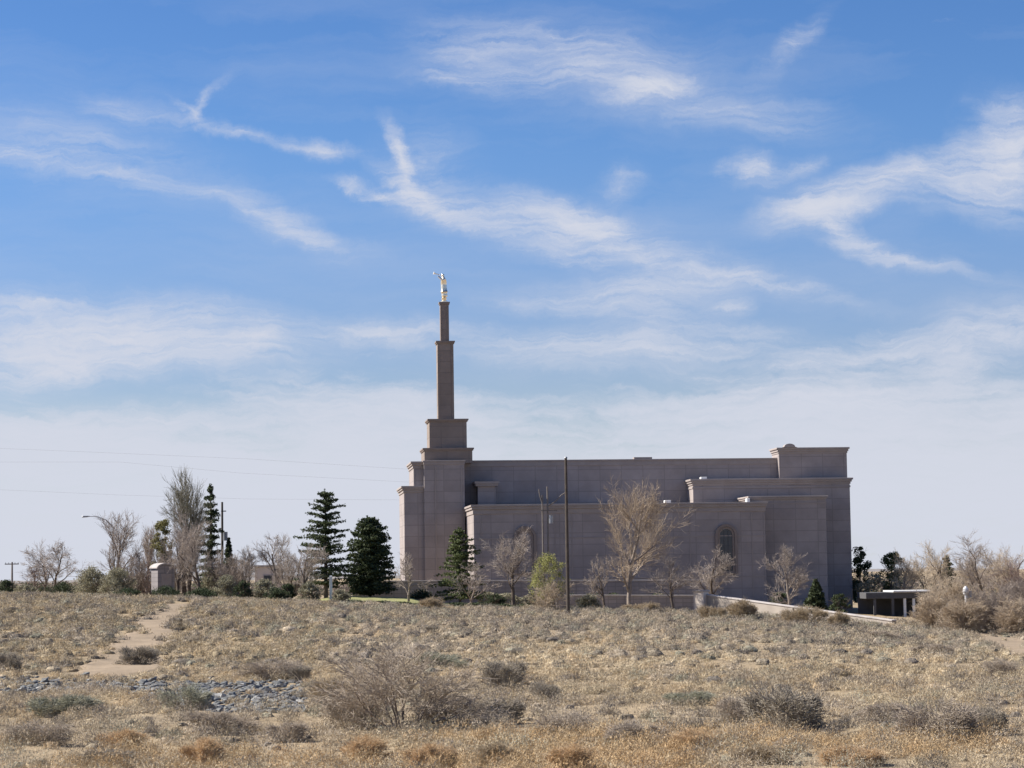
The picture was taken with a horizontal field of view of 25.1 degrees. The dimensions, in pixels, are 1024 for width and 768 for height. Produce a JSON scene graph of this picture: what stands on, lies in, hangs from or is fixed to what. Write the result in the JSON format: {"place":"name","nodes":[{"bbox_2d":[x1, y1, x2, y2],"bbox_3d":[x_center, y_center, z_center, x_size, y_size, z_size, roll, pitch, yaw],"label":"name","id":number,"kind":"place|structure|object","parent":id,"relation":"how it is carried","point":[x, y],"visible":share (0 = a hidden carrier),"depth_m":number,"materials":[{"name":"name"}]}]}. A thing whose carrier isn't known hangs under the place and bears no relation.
{"place":"outdoors","nodes":[
{"label":"outdoors","id":0,"kind":"place"},
{"bbox_2d":[76,604,189,675],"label":"dirt path","id":1,"kind":"structure","parent":0,"point":[105,666],"depth_m":121.98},
{"bbox_2d":[117,645,162,664],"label":"dark shrub","id":2,"kind":"object","parent":1,"relation":"on","point":[143,652],"visible":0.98,"depth_m":105.09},
{"bbox_2d":[0,569,1023,767],"bbox_3d":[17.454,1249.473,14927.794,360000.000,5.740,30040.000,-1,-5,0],"label":"ground","id":3,"kind":"structure","parent":0,"point":[271,720],"depth_m":66.33,"materials":[{"name":"soil"}]},
{"bbox_2d":[0,651,23,671],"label":"dark shrub","id":4,"kind":"object","parent":3,"relation":"on","point":[13,659],"visible":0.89,"depth_m":100.82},
{"bbox_2d":[1,718,78,745],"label":"dry shrub","id":5,"kind":"object","parent":3,"relation":"on","point":[57,730],"visible":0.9,"depth_m":55.61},
{"bbox_2d":[18,545,63,590],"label":"bare tree","id":6,"kind":"object","parent":3,"relation":"on","point":[44,573],"visible":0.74,"depth_m":236.29,"materials":[{"name":"brown plant"}]},
{"bbox_2d":[19,539,95,589],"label":"bare tree","id":7,"kind":"object","parent":3,"relation":"on","point":[63,555],"visible":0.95,"depth_m":228.56,"materials":[{"name":"brown plant"}]},
{"bbox_2d":[22,692,104,716],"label":"sage shrub","id":8,"kind":"object","parent":3,"relation":"on","point":[41,705],"visible":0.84,"depth_m":68.59,"materials":[{"name":"green plant"}]},
{"bbox_2d":[68,565,108,593],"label":"shrub","id":9,"kind":"object","parent":3,"relation":"on","point":[87,582],"visible":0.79,"depth_m":217.50,"materials":[{"name":"green plant"}]},
{"bbox_2d":[80,747,139,766],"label":"dark shrub","id":10,"kind":"object","parent":3,"relation":"on","point":[113,750],"visible":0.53,"depth_m":50.65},
{"bbox_2d":[96,567,137,593],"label":"shrub","id":11,"kind":"object","parent":3,"relation":"on","point":[113,576],"visible":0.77,"depth_m":215.86,"materials":[{"name":"green plant"}]},
{"bbox_2d":[92,510,150,588],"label":"bare tree","id":12,"kind":"object","parent":3,"relation":"on","point":[119,538],"visible":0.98,"depth_m":225.24,"materials":[{"name":"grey plant"}]},
{"bbox_2d":[95,727,153,747],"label":"golden grass clump","id":13,"kind":"object","parent":3,"relation":"on","point":[132,733],"visible":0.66,"depth_m":55.29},
{"bbox_2d":[109,552,150,594],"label":"bare bush","id":14,"kind":"object","parent":3,"relation":"on","point":[138,572],"visible":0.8,"depth_m":222.03,"materials":[{"name":"brown plant"}]},
{"bbox_2d":[142,521,163,594],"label":"bare tree","id":15,"kind":"object","parent":3,"relation":"on","point":[146,540],"visible":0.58,"depth_m":239.23,"materials":[{"name":"brown plant"}]},
{"bbox_2d":[0,674,307,712],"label":"riprap rubble","id":16,"kind":"object","parent":3,"relation":"on","point":[235,688],"visible":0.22,"depth_m":82.32,"materials":[{"name":"stone"}]},
{"bbox_2d":[149,563,176,590],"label":"monument sign","id":17,"kind":"object","parent":3,"relation":"on","point":[162,574],"visible":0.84,"depth_m":215.78,"materials":[{"name":"stone"}]},
{"bbox_2d":[149,519,177,565],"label":"yellow tree","id":18,"kind":"object","parent":3,"relation":"on","point":[161,525],"visible":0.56,"depth_m":228.35,"materials":[{"name":"green plant"}]},
{"bbox_2d":[0,591,337,665],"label":"crest grass","id":19,"kind":"structure","parent":3,"relation":"on","point":[219,651],"depth_m":138.15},
{"bbox_2d":[146,526,203,590],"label":"bare tree","id":20,"kind":"object","parent":3,"relation":"on","point":[177,549],"visible":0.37,"depth_m":218.55,"materials":[{"name":"brown plant"}]},
{"bbox_2d":[157,504,208,593],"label":"bare tree","id":21,"kind":"object","parent":3,"relation":"on","point":[198,544],"visible":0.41,"depth_m":222.92,"materials":[{"name":"brown plant"}]},
{"bbox_2d":[153,680,213,711],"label":"sage shrub","id":22,"kind":"object","parent":3,"relation":"on","point":[190,693],"visible":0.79,"depth_m":73.03,"materials":[{"name":"green plant"}]},
{"bbox_2d":[158,466,216,591],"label":"slender tree","id":23,"kind":"object","parent":3,"relation":"on","point":[182,499],"visible":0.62,"depth_m":229.33,"materials":[{"name":"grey plant"}]},
{"bbox_2d":[163,519,212,588],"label":"bare tree","id":24,"kind":"object","parent":3,"relation":"on","point":[191,563],"visible":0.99,"depth_m":214.78,"materials":[{"name":"brown plant"}]},
{"bbox_2d":[177,736,227,765],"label":"golden grass clump","id":25,"kind":"object","parent":3,"relation":"on","point":[207,746],"visible":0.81,"depth_m":50.54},
{"bbox_2d":[195,483,224,587],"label":"conifer","id":26,"kind":"object","parent":3,"relation":"on","point":[210,544],"visible":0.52,"depth_m":233.44,"materials":[{"name":"green plant"}]},
{"bbox_2d":[179,708,263,735],"bbox_3d":[-7.712,8.968,60.806,2.142,0.806,1.781,-4,-6,37],"label":"dry shrub","id":27,"kind":"object","parent":3,"relation":"on","point":[219,718],"visible":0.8,"depth_m":60.63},
{"bbox_2d":[209,574,239,597],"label":"shrub","id":28,"kind":"object","parent":3,"relation":"on","point":[227,584],"visible":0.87,"depth_m":211.73,"materials":[{"name":"green plant"}]},
{"bbox_2d":[204,552,245,591],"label":"bare bush","id":29,"kind":"object","parent":3,"relation":"on","point":[234,564],"visible":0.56,"depth_m":220.94,"materials":[{"name":"brown plant"}]},
{"bbox_2d":[219,556,258,595],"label":"bare bush","id":30,"kind":"object","parent":3,"relation":"on","point":[240,573],"visible":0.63,"depth_m":218.11,"materials":[{"name":"brown plant"}]},
{"bbox_2d":[252,578,277,598],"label":"shrub","id":31,"kind":"object","parent":3,"relation":"on","point":[259,590],"visible":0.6,"depth_m":212.69,"materials":[{"name":"green plant"}]},
{"bbox_2d":[248,533,293,587],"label":"bare tree","id":32,"kind":"object","parent":3,"relation":"on","point":[279,551],"visible":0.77,"depth_m":228.99,"materials":[{"name":"brown plant"}]},
{"bbox_2d":[234,655,311,680],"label":"dry shrub","id":33,"kind":"object","parent":3,"relation":"on","point":[264,672],"visible":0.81,"depth_m":90.16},
{"bbox_2d":[263,720,312,743],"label":"dry shrub","id":34,"kind":"object","parent":3,"relation":"on","point":[300,726],"visible":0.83,"depth_m":57.68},
{"bbox_2d":[269,547,307,593],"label":"bare bush","id":35,"kind":"object","parent":3,"relation":"on","point":[285,577],"visible":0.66,"depth_m":222.84,"materials":[{"name":"brown plant"}]},
{"bbox_2d":[284,540,330,594],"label":"bare tree","id":36,"kind":"object","parent":3,"relation":"on","point":[317,556],"visible":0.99,"depth_m":211.88,"materials":[{"name":"brown plant"}]},
{"bbox_2d":[297,581,322,600],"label":"shrub","id":37,"kind":"object","parent":3,"relation":"on","point":[309,586],"visible":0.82,"depth_m":209.94,"materials":[{"name":"green plant"}]},
{"bbox_2d":[291,489,359,597],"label":"cedar","id":38,"kind":"object","parent":3,"relation":"on","point":[324,539],"visible":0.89,"depth_m":221.09,"materials":[{"name":"green plant"}]},
{"bbox_2d":[307,674,348,701],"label":"straw shrub","id":39,"kind":"object","parent":3,"relation":"on","point":[314,692],"visible":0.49,"depth_m":73.81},
{"bbox_2d":[317,690,384,729],"bbox_3d":[-4.209,8.773,62.028,1.725,1.207,2.175,2,-5,-29],"label":"dry shrub","id":40,"kind":"object","parent":3,"relation":"on","point":[330,707],"visible":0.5,"depth_m":61.65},
{"bbox_2d":[339,734,389,762],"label":"golden grass clump","id":41,"kind":"object","parent":3,"relation":"on","point":[366,741],"visible":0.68,"depth_m":50.63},
{"bbox_2d":[319,596,418,602],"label":"lawn","id":42,"kind":"structure","parent":3,"relation":"on","point":[363,598],"depth_m":215.92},
{"bbox_2d":[343,515,397,596],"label":"pine","id":43,"kind":"object","parent":42,"relation":"on","point":[368,557],"visible":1,"depth_m":223.44,"materials":[{"name":"green plant"}]},
{"bbox_2d":[391,551,435,601],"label":"bare tree","id":44,"kind":"object","parent":42,"relation":"on","point":[407,567],"visible":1,"depth_m":212.92,"materials":[{"name":"brown plant"}]},
{"bbox_2d":[286,631,515,732],"bbox_3d":[-3.369,7.921,60.903,6.564,2.890,5.472,-4,-6,35],"label":"bare shrub","id":45,"kind":"object","parent":3,"relation":"on","point":[379,690],"visible":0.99,"depth_m":60.43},
{"bbox_2d":[399,741,459,767],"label":"golden grass clump","id":46,"kind":"object","parent":3,"relation":"on","point":[430,748],"visible":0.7,"depth_m":48.09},
{"bbox_2d":[410,692,475,723],"bbox_3d":[-1.847,8.884,63.038,1.941,0.963,1.614,0,-5,-4],"label":"dry shrub","id":47,"kind":"object","parent":3,"relation":"on","point":[430,716],"visible":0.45,"depth_m":62.76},
{"bbox_2d":[413,651,472,667],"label":"sage shrub","id":48,"kind":"object","parent":3,"relation":"on","point":[441,658],"visible":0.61,"depth_m":99.08,"materials":[{"name":"green plant"}]},
{"bbox_2d":[427,526,491,601],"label":"spruce","id":49,"kind":"object","parent":3,"relation":"on","point":[459,555],"visible":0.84,"depth_m":222.90,"materials":[{"name":"green plant"}]},
{"bbox_2d":[447,562,502,602],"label":"bare tree","id":50,"kind":"object","parent":3,"relation":"on","point":[474,585],"visible":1,"depth_m":210.82,"materials":[{"name":"brown plant"}]},
{"bbox_2d":[468,738,522,765],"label":"straw shrub","id":51,"kind":"object","parent":3,"relation":"on","point":[498,745],"visible":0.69,"depth_m":48.42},
{"bbox_2d":[468,695,528,723],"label":"dark shrub","id":52,"kind":"object","parent":3,"relation":"on","point":[518,707],"visible":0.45,"depth_m":62.28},
{"bbox_2d":[477,658,530,689],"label":"dark shrub","id":53,"kind":"object","parent":3,"relation":"on","point":[498,671],"visible":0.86,"depth_m":81.44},
{"bbox_2d":[0,714,1021,767],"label":"golden grass","id":54,"kind":"structure","parent":3,"relation":"on","point":[677,746],"depth_m":50.82,"materials":[{"name":"plant"}]},
{"bbox_2d":[0,574,1021,603],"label":"trees","id":55,"kind":"object","parent":3,"relation":"on","point":[346,587],"visible":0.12,"depth_m":326.31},
{"bbox_2d":[0,590,1023,689],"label":"scrub","id":56,"kind":"object","parent":3,"relation":"on","point":[560,621],"visible":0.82,"depth_m":140.75,"materials":[{"name":"plant"}]},
{"bbox_2d":[0,654,1023,767],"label":"scrub","id":57,"kind":"object","parent":3,"relation":"on","point":[546,710],"visible":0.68,"depth_m":62.41,"materials":[{"name":"plant"}]},
{"bbox_2d":[0,658,1023,767],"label":"grass clumps","id":58,"kind":"object","parent":3,"relation":"on","point":[654,689],"visible":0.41,"depth_m":71.70,"materials":[{"name":"plant"}]},
{"bbox_2d":[0,596,1023,687],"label":"grass clumps","id":59,"kind":"object","parent":3,"relation":"on","point":[576,660],"visible":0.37,"depth_m":108.77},
{"bbox_2d":[0,605,1023,767],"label":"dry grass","id":60,"kind":"structure","parent":3,"relation":"on","point":[708,659],"depth_m":85.37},
{"bbox_2d":[480,526,545,604],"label":"bare tree","id":61,"kind":"object","parent":3,"relation":"on","point":[522,544],"visible":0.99,"depth_m":212.18,"materials":[{"name":"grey plant"}]},
{"bbox_2d":[356,580,699,606],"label":"boundary wall","id":62,"kind":"structure","parent":3,"relation":"on","point":[618,587],"depth_m":231.73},
{"bbox_2d":[529,677,562,702],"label":"dark shrub","id":63,"kind":"object","parent":3,"relation":"on","point":[552,687],"visible":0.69,"depth_m":73.90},
{"bbox_2d":[526,552,570,607],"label":"willow","id":64,"kind":"object","parent":3,"relation":"on","point":[547,559],"visible":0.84,"depth_m":204.90,"materials":[{"name":"green plant"}]},
{"bbox_2d":[524,576,578,608],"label":"bare bush","id":65,"kind":"object","parent":3,"relation":"on","point":[547,595],"visible":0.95,"depth_m":203.25,"materials":[{"name":"brown plant"}]},
{"bbox_2d":[538,486,564,606],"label":"utility pole","id":66,"kind":"object","parent":3,"relation":"on","point":[549,518],"visible":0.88,"depth_m":215.56,"materials":[{"name":"grey wood"}]},
{"bbox_2d":[527,708,598,734],"bbox_3d":[1.419,8.527,57.839,1.845,0.753,2.326,-3,-5,26],"label":"dry shrub","id":67,"kind":"object","parent":3,"relation":"on","point":[585,719],"visible":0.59,"depth_m":57.63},
{"bbox_2d":[564,457,569,613],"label":"utility pole","id":68,"kind":"object","parent":3,"relation":"on","point":[567,550],"visible":0.87,"depth_m":189.48,"materials":[{"name":"brown wood"}]},
{"bbox_2d":[539,740,597,767],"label":"golden grass clump","id":69,"kind":"object","parent":3,"relation":"on","point":[575,753],"visible":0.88,"depth_m":47.45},
{"bbox_2d":[575,593,601,608],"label":"shrub","id":70,"kind":"object","parent":3,"relation":"on","point":[580,602],"visible":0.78,"depth_m":211.66,"materials":[{"name":"green plant"}]},
{"bbox_2d":[580,557,610,609],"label":"bare tree","id":71,"kind":"object","parent":3,"relation":"on","point":[600,589],"visible":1,"depth_m":209.14,"materials":[{"name":"brown plant"}]},
{"bbox_2d":[396,302,852,610],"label":"church","id":72,"kind":"structure","parent":3,"relation":"on","point":[748,514],"depth_m":248.00,"materials":[{"name":"stone"}]},
{"bbox_2d":[556,595,693,610],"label":"retaining wall","id":73,"kind":"structure","parent":3,"relation":"on","point":[617,601],"depth_m":220.44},
{"bbox_2d":[600,718,673,745],"bbox_3d":[2.978,8.206,54.144,1.823,0.732,1.707,-1,-5,1],"label":"dry shrub","id":74,"kind":"object","parent":3,"relation":"on","point":[629,726],"visible":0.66,"depth_m":53.90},
{"bbox_2d":[598,472,696,604],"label":"bare tree","id":75,"kind":"object","parent":3,"relation":"on","point":[636,538],"visible":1,"depth_m":213.88,"materials":[{"name":"beige plant"}]},
{"bbox_2d":[638,552,700,608],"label":"bare tree","id":76,"kind":"object","parent":3,"relation":"on","point":[683,583],"visible":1,"depth_m":212.14,"materials":[{"name":"brown plant"}]},
{"bbox_2d":[660,689,715,705],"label":"sage shrub","id":77,"kind":"object","parent":3,"relation":"on","point":[707,695],"visible":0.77,"depth_m":68.71,"materials":[{"name":"green plant"}]},
{"bbox_2d":[662,726,719,750],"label":"golden grass clump","id":78,"kind":"object","parent":3,"relation":"on","point":[686,735],"visible":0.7,"depth_m":52.34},
{"bbox_2d":[677,544,742,594],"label":"bare tree","id":79,"kind":"object","parent":3,"relation":"on","point":[713,576],"visible":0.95,"depth_m":220.44,"materials":[{"name":"brown plant"}]},
{"bbox_2d":[712,696,756,723],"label":"dry shrub","id":80,"kind":"object","parent":3,"relation":"on","point":[730,703],"visible":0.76,"depth_m":61.10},
{"bbox_2d":[725,595,758,617],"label":"straw shrub","id":81,"kind":"object","parent":3,"relation":"on","point":[742,607],"visible":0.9,"depth_m":183.83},
{"bbox_2d":[724,743,795,765],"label":"straw shrub","id":82,"kind":"object","parent":3,"relation":"on","point":[769,750],"visible":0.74,"depth_m":47.61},
{"bbox_2d":[737,680,827,730],"bbox_3d":[7.143,8.328,59.189,2.047,1.376,2.401,2,-5,-28],"label":"dark shrub","id":83,"kind":"object","parent":3,"relation":"on","point":[801,706],"visible":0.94,"depth_m":58.93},
{"bbox_2d":[757,543,814,605],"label":"bare tree","id":84,"kind":"object","parent":3,"relation":"on","point":[799,582],"visible":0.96,"depth_m":223.20,"materials":[{"name":"brown plant"}]},
{"bbox_2d":[706,594,896,625],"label":"ramp wall","id":85,"kind":"structure","parent":3,"relation":"on","point":[717,601],"depth_m":205.32,"materials":[{"name":"concrete"}]},
{"bbox_2d":[778,604,831,622],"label":"straw shrub","id":86,"kind":"object","parent":3,"relation":"on","point":[802,613],"visible":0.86,"depth_m":179.83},
{"bbox_2d":[804,578,832,610],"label":"conifer","id":87,"kind":"object","parent":3,"relation":"on","point":[816,596],"visible":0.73,"depth_m":227.53,"materials":[{"name":"green plant"}]},
{"bbox_2d":[827,593,853,612],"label":"dark shrub","id":88,"kind":"object","parent":3,"relation":"on","point":[835,605],"visible":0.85,"depth_m":234.78,"materials":[{"name":"green plant"}]},
{"bbox_2d":[815,745,891,767],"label":"golden grass clump","id":89,"kind":"object","parent":3,"relation":"on","point":[867,754],"visible":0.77,"depth_m":46.04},
{"bbox_2d":[851,545,871,603],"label":"pine","id":90,"kind":"object","parent":3,"relation":"on","point":[859,558],"visible":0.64,"depth_m":266.79,"materials":[{"name":"green plant"}]},
{"bbox_2d":[848,571,889,602],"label":"olive shrub","id":91,"kind":"object","parent":3,"relation":"on","point":[877,579],"visible":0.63,"depth_m":248.96,"materials":[{"name":"green plant"}]},
{"bbox_2d":[856,700,907,722],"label":"dry shrub","id":92,"kind":"object","parent":3,"relation":"on","point":[871,709],"visible":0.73,"depth_m":60.12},
{"bbox_2d":[877,550,903,589],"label":"pine","id":93,"kind":"object","parent":3,"relation":"on","point":[887,562],"visible":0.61,"depth_m":264.74,"materials":[{"name":"green plant"}]},
{"bbox_2d":[857,590,930,616],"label":"pavilion","id":94,"kind":"structure","parent":3,"relation":"on","point":[893,602],"depth_m":240.19,"materials":[{"name":"white paint"}]},
{"bbox_2d":[884,550,928,589],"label":"bare tree","id":95,"kind":"object","parent":3,"relation":"on","point":[907,576],"visible":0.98,"depth_m":244.97,"materials":[{"name":"brown plant"}]},
{"bbox_2d":[903,643,957,653],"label":"dry shrub","id":96,"kind":"object","parent":3,"relation":"on","point":[938,649],"visible":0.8,"depth_m":112.05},
{"bbox_2d":[910,540,952,602],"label":"bare tree","id":97,"kind":"object","parent":3,"relation":"on","point":[937,570],"visible":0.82,"depth_m":239.31,"materials":[{"name":"beige plant"}]},
{"bbox_2d":[906,583,964,626],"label":"bare bush","id":98,"kind":"object","parent":3,"relation":"on","point":[924,614],"visible":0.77,"depth_m":188.31,"materials":[{"name":"brown plant"}]},
{"bbox_2d":[890,693,985,742],"bbox_3d":[9.993,7.898,54.101,2.292,1.295,1.818,-2,-5,14],"label":"dry shrub","id":99,"kind":"object","parent":3,"relation":"on","point":[966,718],"visible":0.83,"depth_m":53.98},
{"bbox_2d":[914,576,987,626],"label":"bare bush","id":100,"kind":"object","parent":3,"relation":"on","point":[955,588],"visible":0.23,"depth_m":198.55,"materials":[{"name":"brown plant"}]},
{"bbox_2d":[927,593,992,631],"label":"bare bush","id":101,"kind":"object","parent":3,"relation":"on","point":[961,614],"visible":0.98,"depth_m":184.49,"materials":[{"name":"beige plant"}]},
{"bbox_2d":[948,530,1010,620],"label":"bare tree","id":102,"kind":"object","parent":3,"relation":"on","point":[980,575],"visible":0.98,"depth_m":224.34,"materials":[{"name":"brown plant"}]},
{"bbox_2d":[961,580,1018,632],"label":"bare bush","id":103,"kind":"object","parent":3,"relation":"on","point":[993,599],"visible":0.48,"depth_m":186.22,"materials":[{"name":"brown plant"}]},
{"bbox_2d":[972,703,1010,734],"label":"dark shrub","id":104,"kind":"object","parent":3,"relation":"on","point":[1000,716],"visible":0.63,"depth_m":56.31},
{"bbox_2d":[977,542,1023,602],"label":"bare tree","id":105,"kind":"object","parent":3,"relation":"on","point":[1001,566],"visible":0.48,"depth_m":231.59,"materials":[{"name":"brown plant"}]},
{"bbox_2d":[979,657,1023,675],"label":"dry shrub","id":106,"kind":"object","parent":3,"relation":"on","point":[999,665],"visible":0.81,"depth_m":86.36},
{"bbox_2d":[988,593,1023,633],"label":"bare bush","id":107,"kind":"object","parent":3,"relation":"on","point":[1012,615],"visible":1,"depth_m":182.54,"materials":[{"name":"brown plant"}]},
{"bbox_2d":[992,574,1023,629],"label":"bare bush","id":108,"kind":"object","parent":3,"relation":"on","point":[1019,590],"visible":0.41,"depth_m":192.81,"materials":[{"name":"brown plant"}]},
{"bbox_2d":[0,0,1023,580],"label":"sky","id":109,"kind":"structure","parent":0,"point":[656,229],"materials":[{"name":"blue"}]},
{"bbox_2d":[975,633,1023,657],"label":"dirt road","id":110,"kind":"structure","parent":0,"point":[1012,643],"depth_m":153.47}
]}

